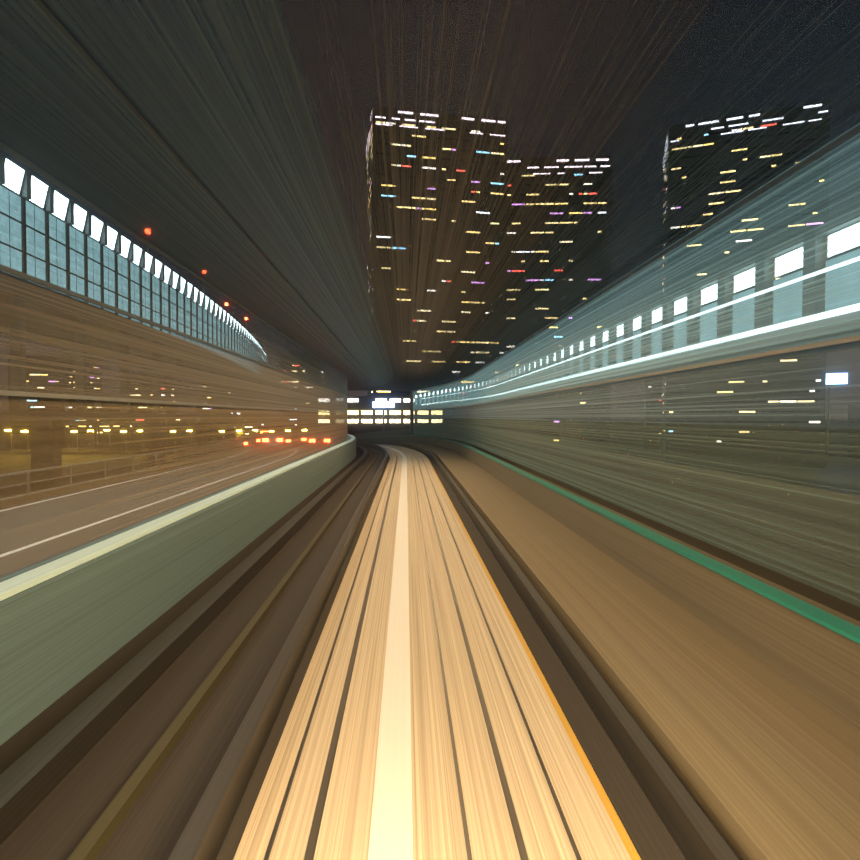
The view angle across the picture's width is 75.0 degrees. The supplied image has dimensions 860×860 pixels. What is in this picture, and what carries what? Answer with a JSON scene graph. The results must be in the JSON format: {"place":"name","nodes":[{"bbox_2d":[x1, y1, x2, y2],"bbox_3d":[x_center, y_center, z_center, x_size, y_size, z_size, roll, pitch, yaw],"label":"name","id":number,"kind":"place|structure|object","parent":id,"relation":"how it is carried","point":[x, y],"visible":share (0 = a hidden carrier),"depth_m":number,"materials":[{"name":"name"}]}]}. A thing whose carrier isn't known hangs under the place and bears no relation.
{"place":"outdoors","nodes":[
{"label":"outdoors","id":0,"kind":"place"},
{"bbox_2d":[0,0,859,606],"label":"guideway shelter","id":1,"kind":"object","parent":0,"point":[414,196],"visible":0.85,"depth_m":6.71,"materials":[{"name":"grey metal"}]},
{"bbox_2d":[0,442,859,859],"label":"train track","id":2,"kind":"structure","parent":0,"point":[388,650],"depth_m":5.01,"materials":[{"name":"brown concrete"}]},
{"bbox_2d":[0,434,859,745],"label":"guideway parapets","id":3,"kind":"object","parent":2,"relation":"on","point":[70,620],"visible":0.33,"depth_m":6.71,"materials":[{"name":"grey concrete"}]},
{"bbox_2d":[0,0,859,434],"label":"shelter frame","id":4,"kind":"object","parent":3,"relation":"on","point":[90,62],"visible":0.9,"depth_m":7.16,"materials":[{"name":"grey metal"}]},
{"bbox_2d":[0,429,859,620],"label":"viaduct road","id":5,"kind":"structure","parent":0,"point":[846,608],"depth_m":12.73,"materials":[{"name":"grey asphalt"}]},
{"bbox_2d":[0,420,859,497],"bbox_3d":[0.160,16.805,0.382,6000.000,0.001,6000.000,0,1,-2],"label":"ground","id":6,"kind":"structure","parent":0,"point":[17,490],"depth_m":185.91,"materials":[{"name":"brown"}]},
{"bbox_2d":[0,153,236,491],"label":"expressway viaduct","id":7,"kind":"object","parent":6,"relation":"on","point":[37,459],"depth_m":75.51,"materials":[{"name":"metal"}]},
{"bbox_2d":[0,159,220,338],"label":"expressway barrier panels","id":8,"kind":"object","parent":7,"relation":"on","point":[39,198],"depth_m":67.23,"materials":[{"name":"teal glass"}]},
{"bbox_2d":[8,152,859,467],"bbox_3d":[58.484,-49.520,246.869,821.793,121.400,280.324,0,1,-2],"label":"city buildings","id":9,"kind":"structure","parent":6,"relation":"on","point":[364,416],"depth_m":188.06,"materials":[{"name":"glass"}]},
{"bbox_2d":[0,372,848,460],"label":"street lights","id":10,"kind":"object","parent":9,"relation":"on","point":[383,404],"visible":0.02,"depth_m":246.91,"materials":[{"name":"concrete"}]},
{"bbox_2d":[561,210,859,434],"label":"ramp barrier","id":11,"kind":"object","parent":6,"relation":"on","point":[833,272],"depth_m":8.78,"materials":[{"name":"metal"}]},
{"bbox_2d":[0,0,859,419],"label":"sky","id":12,"kind":"structure","parent":0,"point":[844,390],"materials":[{"name":"black"}]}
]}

